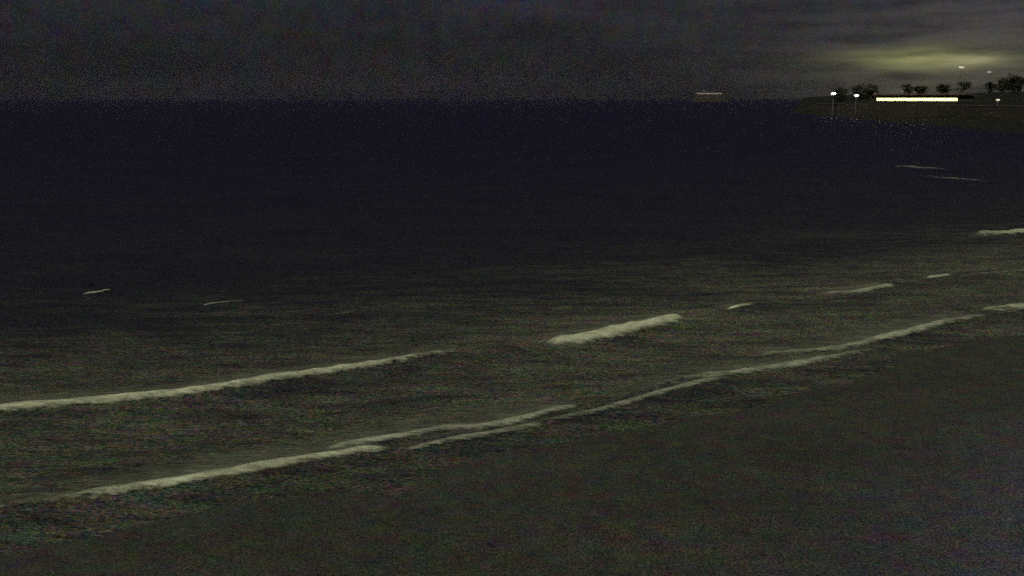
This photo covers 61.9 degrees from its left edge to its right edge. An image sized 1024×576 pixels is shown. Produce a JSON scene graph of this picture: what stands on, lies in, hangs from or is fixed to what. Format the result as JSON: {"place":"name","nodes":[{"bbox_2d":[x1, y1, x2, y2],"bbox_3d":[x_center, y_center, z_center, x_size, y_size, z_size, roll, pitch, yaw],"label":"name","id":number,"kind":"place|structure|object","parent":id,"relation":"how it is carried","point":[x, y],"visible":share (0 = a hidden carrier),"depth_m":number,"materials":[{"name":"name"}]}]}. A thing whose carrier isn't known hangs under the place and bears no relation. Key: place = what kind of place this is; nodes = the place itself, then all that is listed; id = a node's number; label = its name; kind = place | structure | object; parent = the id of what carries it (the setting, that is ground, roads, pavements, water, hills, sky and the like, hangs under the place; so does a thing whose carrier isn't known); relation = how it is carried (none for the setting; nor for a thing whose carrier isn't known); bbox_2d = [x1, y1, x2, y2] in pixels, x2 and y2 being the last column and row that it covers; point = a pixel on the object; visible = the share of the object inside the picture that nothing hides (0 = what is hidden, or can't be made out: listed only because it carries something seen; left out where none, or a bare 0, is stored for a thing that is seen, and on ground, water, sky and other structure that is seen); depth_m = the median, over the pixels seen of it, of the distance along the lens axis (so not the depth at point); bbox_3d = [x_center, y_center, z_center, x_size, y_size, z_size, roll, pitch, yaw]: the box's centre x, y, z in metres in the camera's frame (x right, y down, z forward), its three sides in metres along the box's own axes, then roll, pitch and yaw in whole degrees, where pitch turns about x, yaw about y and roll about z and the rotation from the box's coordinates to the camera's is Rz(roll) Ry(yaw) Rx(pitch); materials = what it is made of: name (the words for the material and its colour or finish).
{"place":"outdoors","nodes":[
{"label":"outdoors","id":0,"kind":"place"},
{"bbox_2d":[0,99,1023,552],"bbox_3d":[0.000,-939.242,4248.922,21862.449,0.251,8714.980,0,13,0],"label":"sea","id":1,"kind":"structure","parent":0,"point":[400,221],"depth_m":38.20,"materials":[{"name":"liquid"}]},
{"bbox_2d":[73,283,123,300],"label":"breaking wave","id":2,"kind":"object","parent":1,"relation":"on","point":[91,293],"visible":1,"depth_m":26.59,"materials":[{"name":"liquid"}]},
{"bbox_2d":[0,431,401,535],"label":"breaking wave","id":3,"kind":"object","parent":1,"relation":"on","point":[224,464],"visible":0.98,"depth_m":13.81,"materials":[{"name":"liquid"}]},
{"bbox_2d":[199,290,253,312],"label":"breaking wave","id":4,"kind":"object","parent":1,"relation":"on","point":[216,301],"visible":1,"depth_m":25.35,"materials":[{"name":"liquid"}]},
{"bbox_2d":[0,330,535,427],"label":"breaking wave","id":5,"kind":"object","parent":1,"relation":"on","point":[25,405],"visible":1,"depth_m":18.26,"materials":[{"name":"liquid"}]},
{"bbox_2d":[302,299,365,324],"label":"breaking wave","id":6,"kind":"object","parent":1,"relation":"on","point":[333,311],"visible":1,"depth_m":24.32,"materials":[{"name":"liquid"}]},
{"bbox_2d":[284,377,573,453],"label":"breaking wave","id":7,"kind":"object","parent":1,"relation":"on","point":[394,426],"visible":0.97,"depth_m":16.38,"materials":[{"name":"liquid"}]},
{"bbox_2d":[395,362,753,468],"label":"breaking wave","id":8,"kind":"object","parent":1,"relation":"on","point":[589,412],"visible":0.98,"depth_m":15.97,"materials":[{"name":"liquid"}]},
{"bbox_2d":[532,309,700,352],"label":"breaking wave","id":9,"kind":"object","parent":1,"relation":"on","point":[622,328],"visible":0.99,"depth_m":22.20,"materials":[{"name":"liquid"}]},
{"bbox_2d":[692,89,730,101],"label":"ship","id":10,"kind":"object","parent":1,"relation":"on","point":[703,96],"visible":0.94,"depth_m":1459.70,"materials":[{"name":"grey metal"}]},
{"bbox_2d":[558,347,901,398],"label":"breaking wave","id":11,"kind":"object","parent":1,"relation":"on","point":[740,366],"visible":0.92,"depth_m":19.07,"materials":[{"name":"liquid"}]},
{"bbox_2d":[687,297,781,315],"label":"breaking wave","id":12,"kind":"object","parent":1,"relation":"on","point":[738,306],"visible":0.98,"depth_m":24.77,"materials":[{"name":"liquid"}]},
{"bbox_2d":[799,277,912,300],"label":"breaking wave","id":13,"kind":"object","parent":1,"relation":"on","point":[845,289],"visible":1,"depth_m":27.12,"materials":[{"name":"liquid"}]},
{"bbox_2d":[724,306,1007,358],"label":"breaking wave","id":14,"kind":"object","parent":1,"relation":"on","point":[887,331],"visible":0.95,"depth_m":22.24,"materials":[{"name":"liquid"}]},
{"bbox_2d":[884,268,967,283],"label":"breaking wave","id":15,"kind":"object","parent":1,"relation":"on","point":[945,278],"visible":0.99,"depth_m":29.01,"materials":[{"name":"liquid"}]},
{"bbox_2d":[890,166,965,171],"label":"breaking wave","id":16,"kind":"object","parent":1,"relation":"on","point":[916,168],"visible":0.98,"depth_m":73.49,"materials":[{"name":"liquid"}]},
{"bbox_2d":[915,177,1006,183],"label":"breaking wave","id":17,"kind":"object","parent":1,"relation":"on","point":[956,180],"visible":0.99,"depth_m":63.34,"materials":[{"name":"liquid"}]},
{"bbox_2d":[928,261,1023,280],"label":"breaking wave","id":18,"kind":"object","parent":1,"relation":"on","point":[998,271],"visible":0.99,"depth_m":29.93,"materials":[{"name":"liquid"}]},
{"bbox_2d":[933,293,1023,320],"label":"breaking wave","id":19,"kind":"object","parent":1,"relation":"on","point":[1006,308],"visible":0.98,"depth_m":24.68,"materials":[{"name":"liquid"}]},
{"bbox_2d":[942,228,1023,240],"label":"breaking wave","id":20,"kind":"object","parent":1,"relation":"on","point":[989,235],"visible":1,"depth_m":37.59,"materials":[{"name":"liquid"}]},
{"bbox_2d":[0,335,1023,575],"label":"beach","id":21,"kind":"structure","parent":0,"point":[911,464],"depth_m":12.18,"materials":[{"name":"sand"}]},
{"bbox_2d":[0,0,1023,98],"label":"sky","id":22,"kind":"structure","parent":0,"point":[50,49],"materials":[{"name":"grey"}]},
{"bbox_2d":[791,91,1023,132],"bbox_3d":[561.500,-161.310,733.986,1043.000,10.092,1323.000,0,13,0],"label":"hills","id":23,"kind":"structure","parent":0,"point":[806,105],"depth_m":237.12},
{"bbox_2d":[832,86,847,101],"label":"tree","id":24,"kind":"object","parent":23,"relation":"on","point":[839,96],"visible":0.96,"depth_m":328.97,"materials":[{"name":"green plant"}]},
{"bbox_2d":[851,83,866,98],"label":"tree","id":25,"kind":"object","parent":23,"relation":"on","point":[857,90],"visible":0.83,"depth_m":326.21,"materials":[{"name":"green plant"}]},
{"bbox_2d":[863,90,876,100],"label":"tree","id":26,"kind":"object","parent":23,"relation":"on","point":[870,92],"visible":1,"depth_m":313.01,"materials":[{"name":"green plant"}]},
{"bbox_2d":[862,82,878,97],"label":"tree","id":27,"kind":"object","parent":23,"relation":"on","point":[873,87],"visible":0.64,"depth_m":321.76,"materials":[{"name":"green plant"}]},
{"bbox_2d":[901,84,914,93],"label":"tree","id":28,"kind":"object","parent":23,"relation":"on","point":[908,88],"visible":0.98,"depth_m":309.53,"materials":[{"name":"green plant"}]},
{"bbox_2d":[816,103,1023,117],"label":"sea wall","id":29,"kind":"structure","parent":23,"relation":"on","point":[1001,111],"depth_m":232.73,"materials":[{"name":"concrete"}]},
{"bbox_2d":[914,85,925,93],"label":"tree","id":30,"kind":"object","parent":23,"relation":"on","point":[916,88],"visible":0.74,"depth_m":298.88,"materials":[{"name":"green plant"}]},
{"bbox_2d":[916,85,927,93],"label":"tree","id":31,"kind":"object","parent":23,"relation":"on","point":[922,89],"visible":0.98,"depth_m":297.07,"materials":[{"name":"green plant"}]},
{"bbox_2d":[872,94,977,117],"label":"terrace pavilion","id":32,"kind":"structure","parent":23,"relation":"on","point":[904,105],"depth_m":243.89,"materials":[{"name":"stone"}]},
{"bbox_2d":[937,83,950,93],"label":"tree","id":33,"kind":"object","parent":23,"relation":"on","point":[944,88],"visible":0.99,"depth_m":287.06,"materials":[{"name":"green plant"}]},
{"bbox_2d":[958,65,964,93],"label":"street lamp","id":34,"kind":"object","parent":23,"relation":"on","point":[961,67],"visible":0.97,"depth_m":275.92,"materials":[{"name":"grey metal"}]},
{"bbox_2d":[955,81,970,93],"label":"tree","id":35,"kind":"object","parent":23,"relation":"on","point":[966,85],"visible":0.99,"depth_m":291.64,"materials":[{"name":"green plant"}]},
{"bbox_2d":[984,81,995,93],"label":"tree","id":36,"kind":"object","parent":23,"relation":"on","point":[990,85],"visible":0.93,"depth_m":277.55,"materials":[{"name":"green plant"}]},
{"bbox_2d":[994,77,1011,92],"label":"tree","id":37,"kind":"object","parent":23,"relation":"on","point":[1004,80],"visible":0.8,"depth_m":273.44,"materials":[{"name":"green plant"}]},
{"bbox_2d":[1001,73,1023,92],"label":"tree","id":38,"kind":"object","parent":23,"relation":"on","point":[1016,78],"visible":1,"depth_m":268.21,"materials":[{"name":"green plant"}]}
]}

